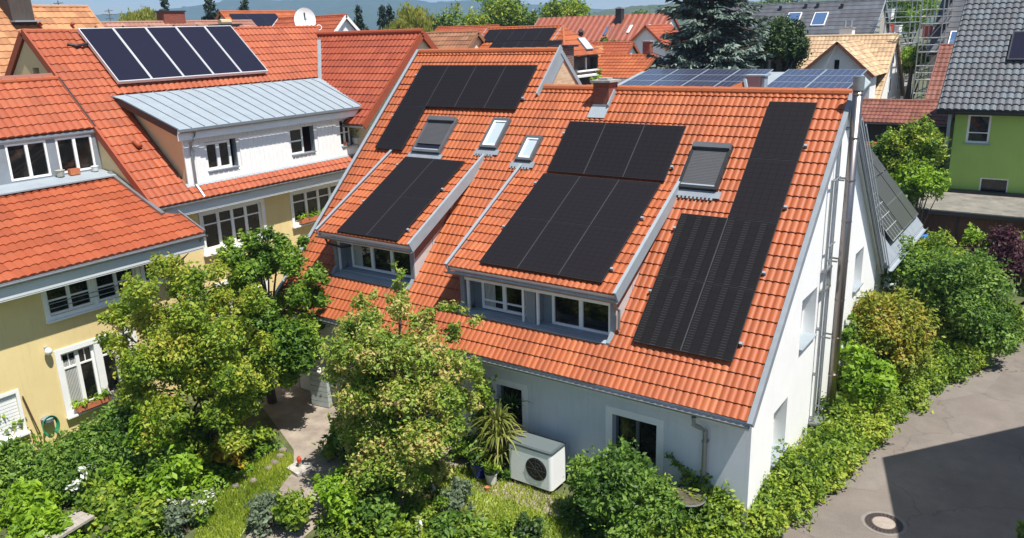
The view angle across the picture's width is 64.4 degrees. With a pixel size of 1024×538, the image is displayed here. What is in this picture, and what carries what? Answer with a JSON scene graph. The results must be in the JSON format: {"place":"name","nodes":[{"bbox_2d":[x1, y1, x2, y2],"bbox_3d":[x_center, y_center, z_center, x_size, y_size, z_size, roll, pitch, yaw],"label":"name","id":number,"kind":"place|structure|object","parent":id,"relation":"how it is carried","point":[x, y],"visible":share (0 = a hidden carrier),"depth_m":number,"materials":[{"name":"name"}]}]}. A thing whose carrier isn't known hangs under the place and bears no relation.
{"place":"outdoors","nodes":[
{"label":"outdoors","id":0,"kind":"place"},
{"bbox_2d":[194,447,293,537],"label":"lawn","id":1,"kind":"structure","parent":0,"point":[234,521],"depth_m":18.80,"materials":[{"name":"green plant"}]},
{"bbox_2d":[95,0,605,20],"bbox_3d":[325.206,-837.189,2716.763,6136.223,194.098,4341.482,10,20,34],"label":"hills","id":2,"kind":"structure","parent":0,"point":[196,12],"depth_m":2423.93,"materials":[{"name":"green plant"}]},
{"bbox_2d":[246,378,468,537],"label":"garden path","id":3,"kind":"structure","parent":0,"point":[298,418],"depth_m":21.90,"materials":[{"name":"beige stone"}]},
{"bbox_2d":[308,359,339,407],"bbox_3d":[-5.463,3.312,23.898,0.780,1.219,0.960,10,20,34],"label":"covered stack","id":4,"kind":"object","parent":3,"relation":"on","point":[320,396],"visible":0.45,"depth_m":23.59,"materials":[{"name":"grey"}]},
{"bbox_2d":[310,7,473,29],"bbox_3d":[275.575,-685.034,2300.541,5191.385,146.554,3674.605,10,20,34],"label":"hills","id":5,"kind":"structure","parent":0,"point":[370,16],"depth_m":2040.75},
{"bbox_2d":[31,0,794,14],"label":"sky","id":6,"kind":"structure","parent":0,"point":[98,7],"materials":[{"name":"blue"}]},
{"bbox_2d":[410,463,582,537],"bbox_3d":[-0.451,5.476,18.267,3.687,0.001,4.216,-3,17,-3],"label":"lawn","id":7,"kind":"structure","parent":0,"point":[497,510],"depth_m":18.39,"materials":[{"name":"green plant"}]},
{"bbox_2d":[476,478,565,516],"bbox_3d":[0.127,5.239,18.969,2.700,0.001,0.750,10,20,34],"label":"gravel strip","id":8,"kind":"object","parent":7,"relation":"on","point":[523,501],"visible":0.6,"depth_m":18.85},
{"bbox_2d":[463,434,489,479],"bbox_3d":[-0.844,4.502,19.581,0.804,1.125,0.637,10,20,34],"label":"flower pot","id":9,"kind":"object","parent":8,"relation":"on","point":[477,467],"visible":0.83,"depth_m":19.48,"materials":[{"name":"blue ceramic"}]},
{"bbox_2d":[0,262,1023,537],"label":"garden soil","id":10,"kind":"structure","parent":0,"point":[262,416],"depth_m":19.52,"materials":[{"name":"brown soil"}]},
{"bbox_2d":[0,473,61,537],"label":"garden plant","id":11,"kind":"object","parent":10,"relation":"on","point":[24,496],"visible":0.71,"depth_m":18.16,"materials":[{"name":"green plant"}]},
{"bbox_2d":[7,502,73,537],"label":"garden plant","id":12,"kind":"object","parent":10,"relation":"on","point":[34,522],"visible":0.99,"depth_m":17.30,"materials":[{"name":"green plant"}]},
{"bbox_2d":[37,510,94,537],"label":"garden bench","id":13,"kind":"object","parent":10,"relation":"on","point":[79,518],"visible":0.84,"depth_m":17.69,"materials":[{"name":"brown wood"}]},
{"bbox_2d":[0,393,196,513],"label":"hedge","id":14,"kind":"object","parent":10,"relation":"on","point":[98,446],"visible":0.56,"depth_m":19.23,"materials":[{"name":"green plant"}]},
{"bbox_2d":[71,472,133,534],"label":"garden plant","id":15,"kind":"object","parent":10,"relation":"on","point":[101,492],"visible":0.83,"depth_m":18.17,"materials":[{"name":"green plant"}]},
{"bbox_2d":[0,421,261,537],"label":"ground cover","id":16,"kind":"object","parent":10,"relation":"on","point":[211,475],"visible":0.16,"depth_m":19.22,"materials":[{"name":"green plant"}]},
{"bbox_2d":[167,489,216,521],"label":"flowering plant","id":17,"kind":"object","parent":16,"relation":"on","point":[204,501],"visible":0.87,"depth_m":18.14,"materials":[{"name":"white plant"}]},
{"bbox_2d":[95,491,167,537],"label":"garden plant","id":18,"kind":"object","parent":10,"relation":"on","point":[146,519],"visible":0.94,"depth_m":17.52,"materials":[{"name":"green plant"}]},
{"bbox_2d":[101,394,200,502],"bbox_3d":[-8.795,4.465,19.471,2.408,3.101,2.479,10,20,34],"label":"garden plant","id":19,"kind":"object","parent":10,"relation":"on","point":[140,486],"visible":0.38,"depth_m":19.04,"materials":[{"name":"green plant"}]},
{"bbox_2d":[145,448,209,506],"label":"garden plant","id":20,"kind":"object","parent":10,"relation":"on","point":[166,483],"visible":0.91,"depth_m":18.66,"materials":[{"name":"green plant"}]},
{"bbox_2d":[156,495,207,537],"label":"garden plant","id":21,"kind":"object","parent":10,"relation":"on","point":[175,517],"visible":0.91,"depth_m":17.73,"materials":[{"name":"green plant"}]},
{"bbox_2d":[93,251,285,464],"bbox_3d":[-8.143,2.370,20.294,4.878,5.622,4.402,-3,17,-4],"label":"maple tree","id":22,"kind":"object","parent":10,"relation":"on","point":[187,346],"visible":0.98,"depth_m":19.23,"materials":[{"name":"green plant"}]},
{"bbox_2d":[187,420,284,484],"bbox_3d":[-7.545,4.706,21.145,2.514,0.788,2.821,10,20,34],"label":"ground cover","id":23,"kind":"object","parent":10,"relation":"on","point":[264,448],"visible":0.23,"depth_m":20.87,"materials":[{"name":"green plant"}]},
{"bbox_2d":[243,486,286,537],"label":"garden plant","id":24,"kind":"object","parent":10,"relation":"on","point":[259,506],"visible":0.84,"depth_m":17.79,"materials":[{"name":"green plant"}]},
{"bbox_2d":[212,225,333,403],"bbox_3d":[-6.458,1.672,22.455,3.110,5.637,3.821,-7,17,-18],"label":"garden tree","id":25,"kind":"object","parent":10,"relation":"on","point":[299,343],"visible":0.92,"depth_m":21.78,"materials":[{"name":"green plant"}]},
{"bbox_2d":[270,487,318,531],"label":"garden plant","id":26,"kind":"object","parent":10,"relation":"on","point":[293,510],"visible":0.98,"depth_m":17.52,"materials":[{"name":"green plant"}]},
{"bbox_2d":[307,466,369,528],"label":"garden plant","id":27,"kind":"object","parent":10,"relation":"on","point":[331,490],"visible":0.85,"depth_m":17.57,"materials":[{"name":"green plant"}]},
{"bbox_2d":[311,405,368,466],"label":"garden plant","id":28,"kind":"object","parent":10,"relation":"on","point":[330,446],"visible":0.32,"depth_m":20.41,"materials":[{"name":"green plant"}]},
{"bbox_2d":[316,28,437,147],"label":"corner house","id":29,"kind":"structure","parent":10,"relation":"on","point":[365,69],"depth_m":32.51,"materials":[{"name":"tile"}]},
{"bbox_2d":[349,486,415,535],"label":"garden plant","id":30,"kind":"object","parent":10,"relation":"on","point":[387,505],"visible":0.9,"depth_m":17.50,"materials":[{"name":"green plant"}]},
{"bbox_2d":[313,260,486,518],"bbox_3d":[-2.599,3.091,18.406,4.109,6.264,3.660,10,20,34],"label":"flowering tree","id":31,"kind":"object","parent":10,"relation":"on","point":[402,458],"visible":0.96,"depth_m":17.60,"materials":[{"name":"green plant"}]},
{"bbox_2d":[406,300,486,328],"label":"shoot branch","id":32,"kind":"object","parent":31,"relation":"attached to","point":[440,306],"visible":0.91,"depth_m":18.27,"materials":[{"name":"green plant"}]},
{"bbox_2d":[313,486,528,537],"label":"ground cover","id":33,"kind":"object","parent":10,"relation":"on","point":[400,527],"visible":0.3,"depth_m":17.47,"materials":[{"name":"green plant"}]},
{"bbox_2d":[436,474,475,514],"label":"garden plant","id":34,"kind":"object","parent":10,"relation":"on","point":[458,491],"visible":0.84,"depth_m":18.21,"materials":[{"name":"green plant"}]},
{"bbox_2d":[427,505,485,537],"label":"garden plant","id":35,"kind":"object","parent":10,"relation":"on","point":[447,521],"visible":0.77,"depth_m":17.32,"materials":[{"name":"green plant"}]},
{"bbox_2d":[447,430,476,461],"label":"garden plant","id":36,"kind":"object","parent":10,"relation":"on","point":[458,450],"visible":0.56,"depth_m":20.37,"materials":[{"name":"green plant"}]},
{"bbox_2d":[466,374,497,458],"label":"climbing plant","id":37,"kind":"object","parent":10,"relation":"on","point":[486,392],"visible":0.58,"depth_m":19.72,"materials":[{"name":"green plant"}]},
{"bbox_2d":[461,514,515,537],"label":"garden plant","id":38,"kind":"object","parent":10,"relation":"on","point":[506,525],"visible":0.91,"depth_m":17.09,"materials":[{"name":"green plant"}]},
{"bbox_2d":[464,398,526,465],"bbox_3d":[-0.271,4.091,19.546,1.938,1.897,1.766,10,20,34],"label":"strap leaf plant","id":39,"kind":"object","parent":10,"relation":"on","point":[500,437],"visible":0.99,"depth_m":19.38,"materials":[{"name":"green plant"}]},
{"bbox_2d":[511,511,544,537],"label":"garden plant","id":40,"kind":"object","parent":10,"relation":"on","point":[524,524],"visible":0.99,"depth_m":17.08,"materials":[{"name":"green plant"}]},
{"bbox_2d":[508,430,565,492],"bbox_3d":[0.579,4.579,19.221,1.244,1.096,0.655,10,20,34],"label":"heat pump","id":41,"kind":"object","parent":10,"relation":"on","point":[537,460],"visible":0.99,"depth_m":18.94,"materials":[{"name":"white metal"}]},
{"bbox_2d":[275,45,890,537],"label":"solar house","id":42,"kind":"structure","parent":10,"relation":"on","point":[573,363],"depth_m":19.77,"materials":[{"name":"orange tile"}]},
{"bbox_2d":[337,156,464,240],"bbox_3d":[-3.143,-2.085,23.181,2.438,1.691,3.057,10,20,34],"label":"solar array","id":43,"kind":"object","parent":42,"relation":"on","point":[399,199],"visible":1,"depth_m":23.08,"materials":[{"name":"glass"}]},
{"bbox_2d":[375,65,537,149],"bbox_3d":[-1.781,-4.979,25.074,4.726,2.422,2.525,10,20,34],"label":"solar array","id":44,"kind":"object","parent":42,"relation":"on","point":[504,87],"visible":1,"depth_m":25.45,"materials":[{"name":"glass"}]},
{"bbox_2d":[479,173,660,282],"bbox_3d":[1.429,-1.134,20.027,3.582,1.760,3.019,10,20,34],"label":"solar array","id":45,"kind":"object","parent":42,"relation":"on","point":[577,227],"visible":1,"depth_m":19.91,"materials":[{"name":"glass"}]},
{"bbox_2d":[547,121,685,180],"bbox_3d":[2.686,-3.134,21.297,3.582,1.217,1.268,10,20,34],"label":"solar array","id":46,"kind":"object","parent":42,"relation":"on","point":[636,151],"visible":1,"depth_m":21.21,"materials":[{"name":"glass"}]},
{"bbox_2d":[616,415,656,465],"bbox_3d":[2.876,3.858,18.546,1.100,1.120,0.066,10,20,34],"label":"window","id":47,"kind":"structure","parent":42,"relation":"in","point":[644,433],"depth_m":18.53,"materials":[{"name":"black glass"}]},
{"bbox_2d":[632,101,816,361],"bbox_3d":[4.962,-1.172,18.661,2.438,4.832,5.041,10,20,34],"label":"solar array","id":48,"kind":"object","parent":42,"relation":"on","point":[706,315],"visible":1,"depth_m":18.23,"materials":[{"name":"glass"}]},
{"bbox_2d":[554,492,612,537],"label":"ground cover","id":49,"kind":"object","parent":10,"relation":"on","point":[577,520],"visible":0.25,"depth_m":17.58,"materials":[{"name":"green plant"}]},
{"bbox_2d":[563,434,694,537],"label":"shrub","id":50,"kind":"object","parent":10,"relation":"on","point":[616,481],"visible":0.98,"depth_m":16.54,"materials":[{"name":"green plant"}]},
{"bbox_2d":[644,0,773,70],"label":"blue spruce","id":51,"kind":"object","parent":10,"relation":"on","point":[693,51],"visible":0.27,"depth_m":42.71,"materials":[{"name":"green plant"}]},
{"bbox_2d":[618,71,870,89],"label":"house","id":52,"kind":"structure","parent":10,"relation":"on","point":[773,76],"depth_m":33.85,"materials":[{"name":"metal"}]},
{"bbox_2d":[621,69,772,86],"bbox_3d":[7.758,-8.111,34.549,5.660,0.581,3.179,10,20,34],"label":"solar array","id":53,"kind":"object","parent":52,"relation":"on","point":[696,77],"visible":0.79,"depth_m":34.62,"materials":[{"name":"glass"}]},
{"bbox_2d":[767,69,866,88],"bbox_3d":[11.870,-7.419,31.772,3.080,0.581,3.179,10,20,34],"label":"solar array","id":54,"kind":"object","parent":52,"relation":"on","point":[816,78],"visible":0.81,"depth_m":31.79,"materials":[{"name":"glass"}]},
{"bbox_2d":[618,304,1012,537],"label":"hedge","id":55,"kind":"object","parent":10,"relation":"on","point":[827,454],"visible":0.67,"depth_m":19.10,"materials":[{"name":"green plant"}]},
{"bbox_2d":[837,339,902,411],"bbox_3d":[9.354,3.129,21.596,1.508,2.619,1.908,-8,17,-19],"label":"shrub","id":56,"kind":"object","parent":10,"relation":"on","point":[863,376],"visible":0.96,"depth_m":21.22,"materials":[{"name":"green plant"}]},
{"bbox_2d":[846,285,945,384],"bbox_3d":[10.777,2.137,23.256,2.797,3.507,2.917,10,20,34],"label":"shrub","id":57,"kind":"object","parent":10,"relation":"on","point":[877,313],"visible":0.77,"depth_m":22.70,"materials":[{"name":"green plant"}]},
{"bbox_2d":[873,171,927,295],"bbox_3d":[11.568,-1.101,29.021,5.020,6.150,6.200,10,20,34],"label":"annex","id":58,"kind":"object","parent":10,"relation":"on","point":[915,225],"visible":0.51,"depth_m":27.05,"materials":[{"name":"paint"}]},
{"bbox_2d":[866,145,917,241],"bbox_3d":[12.808,-2.763,28.352,2.018,2.489,4.600,10,20,34],"label":"solar array","id":59,"kind":"object","parent":58,"relation":"on","point":[899,213],"visible":0.63,"depth_m":28.65,"materials":[{"name":"glass"}]},
{"bbox_2d":[875,112,951,203],"bbox_3d":[18.286,-3.900,37.411,3.096,6.560,3.021,10,20,34],"label":"shrub","id":60,"kind":"object","parent":10,"relation":"on","point":[913,149],"visible":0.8,"depth_m":36.59,"materials":[{"name":"green plant"}]},
{"bbox_2d":[879,233,955,311],"bbox_3d":[13.325,0.675,27.462,2.451,3.757,2.651,-11,19,-29],"label":"shrub","id":61,"kind":"object","parent":10,"relation":"on","point":[894,275],"visible":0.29,"depth_m":26.99,"materials":[{"name":"green plant"}]},
{"bbox_2d":[890,156,951,227],"bbox_3d":[18.074,-2.668,36.387,2.599,4.801,2.236,10,20,34],"label":"shrub","id":62,"kind":"object","parent":10,"relation":"on","point":[926,179],"visible":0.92,"depth_m":35.60,"materials":[{"name":"green plant"}]},
{"bbox_2d":[901,227,973,282],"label":"shrub","id":63,"kind":"object","parent":10,"relation":"on","point":[935,239],"visible":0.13,"depth_m":29.81,"materials":[{"name":"green plant"}]},
{"bbox_2d":[896,243,1023,369],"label":"shrub","id":64,"kind":"object","parent":10,"relation":"on","point":[965,289],"visible":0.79,"depth_m":25.13,"materials":[{"name":"green plant"}]},
{"bbox_2d":[961,223,1023,292],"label":"shrub","id":65,"kind":"object","parent":10,"relation":"on","point":[1008,245],"visible":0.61,"depth_m":29.27,"materials":[{"name":"purple plant"}]},
{"bbox_2d":[590,0,939,29],"bbox_3d":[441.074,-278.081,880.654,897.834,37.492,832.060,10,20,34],"label":"hills","id":66,"kind":"structure","parent":0,"point":[650,9],"depth_m":848.75,"materials":[{"name":"green plant"}]},
{"bbox_2d":[703,27,1023,308],"bbox_3d":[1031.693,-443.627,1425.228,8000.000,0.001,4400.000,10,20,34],"label":"ground","id":67,"kind":"structure","parent":0,"point":[924,86],"depth_m":157.31,"materials":[{"name":"grey"}]},
{"bbox_2d":[0,0,104,75],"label":"town house","id":68,"kind":"structure","parent":67,"relation":"on","point":[16,16],"depth_m":34.95,"materials":[{"name":"orange tile"}]},
{"bbox_2d":[100,20,256,27],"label":"town house","id":69,"kind":"structure","parent":67,"relation":"on","point":[112,24],"depth_m":51.09,"materials":[{"name":"orange tile"}]},
{"bbox_2d":[0,25,361,450],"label":"yellow house","id":70,"kind":"structure","parent":67,"relation":"on","point":[194,170],"depth_m":25.11,"materials":[{"name":"tile"}]},
{"bbox_2d":[4,140,51,181],"bbox_3d":[-14.163,-3.177,23.796,0.066,1.060,1.140,10,20,34],"label":"window","id":71,"kind":"structure","parent":70,"relation":"in","point":[28,160],"depth_m":23.79,"materials":[{"name":"white paint"}]},
{"bbox_2d":[45,279,92,315],"bbox_3d":[-11.831,0.640,21.652,0.066,0.940,1.200,10,20,34],"label":"window","id":72,"kind":"structure","parent":70,"relation":"in","point":[83,287],"depth_m":21.69,"materials":[{"name":"glass"}]},
{"bbox_2d":[55,135,95,172],"bbox_3d":[-13.364,-3.527,24.891,0.066,1.060,1.100,10,20,34],"label":"window","id":73,"kind":"structure","parent":70,"relation":"in","point":[77,151],"depth_m":24.89,"materials":[{"name":"glass"}]},
{"bbox_2d":[60,344,100,408],"bbox_3d":[-11.816,2.936,22.246,0.066,1.640,0.900,10,20,34],"label":"window","id":74,"kind":"structure","parent":70,"relation":"in","point":[79,366],"depth_m":22.25,"materials":[{"name":"white paint"}]},
{"bbox_2d":[95,268,134,301],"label":"window","id":75,"kind":"structure","parent":70,"relation":"in","point":[109,280],"depth_m":22.60,"materials":[{"name":"glass"}]},
{"bbox_2d":[100,332,131,393],"bbox_3d":[-11.197,2.665,23.095,0.066,1.640,0.930,10,20,34],"label":"window","id":76,"kind":"structure","parent":70,"relation":"in","point":[107,360],"depth_m":22.97,"materials":[{"name":"white paint"}]},
{"bbox_2d":[67,24,267,83],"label":"solar collector bank","id":77,"kind":"structure","parent":70,"relation":"on","point":[125,55],"depth_m":29.14,"materials":[{"name":"glass"}]},
{"bbox_2d":[204,139,231,170],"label":"window","id":78,"kind":"structure","parent":70,"relation":"in","point":[217,153],"depth_m":26.59,"materials":[{"name":"white paint"}]},
{"bbox_2d":[202,202,262,249],"bbox_3d":[-9.456,-1.488,27.523,0.066,1.220,2.340,10,20,34],"label":"window","id":79,"kind":"structure","parent":70,"relation":"in","point":[218,225],"depth_m":27.43,"materials":[{"name":"white paint"}]},
{"bbox_2d":[293,184,336,221],"bbox_3d":[-7.279,-2.514,30.491,0.066,1.070,2.500,10,20,34],"label":"window","id":80,"kind":"structure","parent":70,"relation":"in","point":[314,200],"depth_m":30.25,"materials":[{"name":"white paint"}]},
{"bbox_2d":[215,10,295,19],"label":"town house","id":81,"kind":"structure","parent":67,"relation":"on","point":[222,14],"depth_m":69.40,"materials":[{"name":"orange tile"}]},
{"bbox_2d":[272,14,359,31],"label":"town house","id":82,"kind":"structure","parent":67,"relation":"on","point":[338,22],"depth_m":60.37,"materials":[{"name":"orange tile"}]},
{"bbox_2d":[389,1,437,31],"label":"tree","id":83,"kind":"object","parent":67,"relation":"on","point":[418,18],"visible":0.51,"depth_m":89.15,"materials":[{"name":"green plant"}]},
{"bbox_2d":[426,30,484,48],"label":"town house","id":84,"kind":"structure","parent":67,"relation":"on","point":[455,39],"depth_m":53.99,"materials":[{"name":"tile"}]},
{"bbox_2d":[437,0,488,25],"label":"tree","id":85,"kind":"object","parent":67,"relation":"on","point":[470,19],"visible":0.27,"depth_m":94.91,"materials":[{"name":"green plant"}]},
{"bbox_2d":[471,0,531,25],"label":"tree","id":86,"kind":"object","parent":67,"relation":"on","point":[499,11],"visible":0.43,"depth_m":96.27,"materials":[{"name":"green plant"}]},
{"bbox_2d":[478,24,605,84],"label":"town house","id":87,"kind":"structure","parent":67,"relation":"on","point":[585,68],"depth_m":52.44,"materials":[{"name":"orange tile"}]},
{"bbox_2d":[481,27,562,47],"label":"solar array","id":88,"kind":"object","parent":87,"relation":"on","point":[518,38],"visible":0.72,"depth_m":52.68,"materials":[{"name":"glass"}]},
{"bbox_2d":[536,0,594,17],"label":"tree","id":89,"kind":"object","parent":67,"relation":"on","point":[563,8],"visible":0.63,"depth_m":103.51,"materials":[{"name":"green plant"}]},
{"bbox_2d":[534,8,681,41],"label":"town house","id":90,"kind":"structure","parent":67,"relation":"on","point":[619,25],"depth_m":89.19,"materials":[{"name":"tile"}]},
{"bbox_2d":[590,41,640,53],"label":"town house","id":91,"kind":"structure","parent":67,"relation":"on","point":[622,47],"depth_m":67.10,"materials":[{"name":"orange tile"}]},
{"bbox_2d":[598,54,661,83],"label":"garage","id":92,"kind":"structure","parent":67,"relation":"on","point":[622,67],"depth_m":55.50,"materials":[{"name":"orange tile"}]},
{"bbox_2d":[630,24,686,66],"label":"town house","id":93,"kind":"structure","parent":67,"relation":"on","point":[654,32],"depth_m":78.96,"materials":[{"name":"orange tile"}]},
{"bbox_2d":[738,13,815,71],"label":"tree","id":94,"kind":"object","parent":67,"relation":"on","point":[787,41],"visible":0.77,"depth_m":51.17,"materials":[{"name":"green plant"}]},
{"bbox_2d":[705,0,890,65],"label":"town house","id":95,"kind":"structure","parent":67,"relation":"on","point":[831,17],"depth_m":85.35,"materials":[{"name":"tile"}]},
{"bbox_2d":[797,20,904,98],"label":"town house","id":96,"kind":"structure","parent":67,"relation":"on","point":[878,57],"depth_m":61.38,"materials":[{"name":"beige tile"}]},
{"bbox_2d":[883,0,921,98],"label":"scaffold","id":97,"kind":"object","parent":67,"relation":"on","point":[909,32],"visible":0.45,"depth_m":79.43,"materials":[{"name":"grey metal"}]},
{"bbox_2d":[861,98,953,190],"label":"carport","id":98,"kind":"object","parent":67,"relation":"on","point":[878,116],"visible":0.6,"depth_m":49.37,"materials":[{"name":"brown tile"}]},
{"bbox_2d":[887,0,940,98],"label":"tree","id":99,"kind":"object","parent":67,"relation":"on","point":[904,17],"visible":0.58,"depth_m":99.87,"materials":[{"name":"green plant"}]},
{"bbox_2d":[901,42,930,98],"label":"tree","id":100,"kind":"object","parent":67,"relation":"on","point":[908,55],"visible":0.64,"depth_m":66.02,"materials":[{"name":"green plant"}]},
{"bbox_2d":[912,0,953,99],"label":"scaffold","id":101,"kind":"object","parent":67,"relation":"on","point":[928,37],"visible":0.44,"depth_m":60.73,"materials":[{"name":"grey metal"}]},
{"bbox_2d":[924,44,955,187],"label":"town house","id":102,"kind":"structure","parent":67,"relation":"on","point":[935,85],"depth_m":50.08,"materials":[{"name":"brown tile"}]},
{"bbox_2d":[926,0,964,84],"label":"town house","id":103,"kind":"structure","parent":67,"relation":"on","point":[953,24],"depth_m":61.70,"materials":[{"name":"stone"}]},
{"bbox_2d":[936,0,1023,193],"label":"green house","id":104,"kind":"structure","parent":67,"relation":"on","point":[981,97],"depth_m":39.36,"materials":[{"name":"grey tile"}]},
{"bbox_2d":[965,115,991,143],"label":"window","id":105,"kind":"structure","parent":104,"relation":"in","point":[978,126],"depth_m":39.16,"materials":[{"name":"glass"}]},
{"bbox_2d":[774,306,1023,537],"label":"road","id":106,"kind":"structure","parent":0,"point":[962,476],"depth_m":19.40,"materials":[{"name":"grey asphalt"}]},
{"bbox_2d":[832,451,911,490],"bbox_3d":[8.700,4.968,19.659,2.404,0.001,0.869,-14,21,-36],"label":"road patch","id":107,"kind":"object","parent":106,"relation":"on","point":[881,469],"visible":0.8,"depth_m":19.75,"materials":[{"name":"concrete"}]},
{"bbox_2d":[861,511,907,535],"bbox_3d":[8.121,5.545,17.747,0.940,0.020,0.940,10,20,34],"label":"manhole cover","id":108,"kind":"object","parent":106,"relation":"on","point":[883,523],"visible":1,"depth_m":17.71,"materials":[{"name":"metal"}]},
{"bbox_2d":[922,357,1013,402],"bbox_3d":[13.733,3.366,24.527,1.254,0.001,5.249,14,22,42],"label":"road patch","id":109,"kind":"object","parent":106,"relation":"on","point":[983,381],"visible":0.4,"depth_m":24.32,"materials":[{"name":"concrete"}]},
{"bbox_2d":[913,188,1023,258],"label":"garage","id":110,"kind":"structure","parent":106,"relation":"on","point":[955,211],"depth_m":36.85,"materials":[{"name":"concrete"}]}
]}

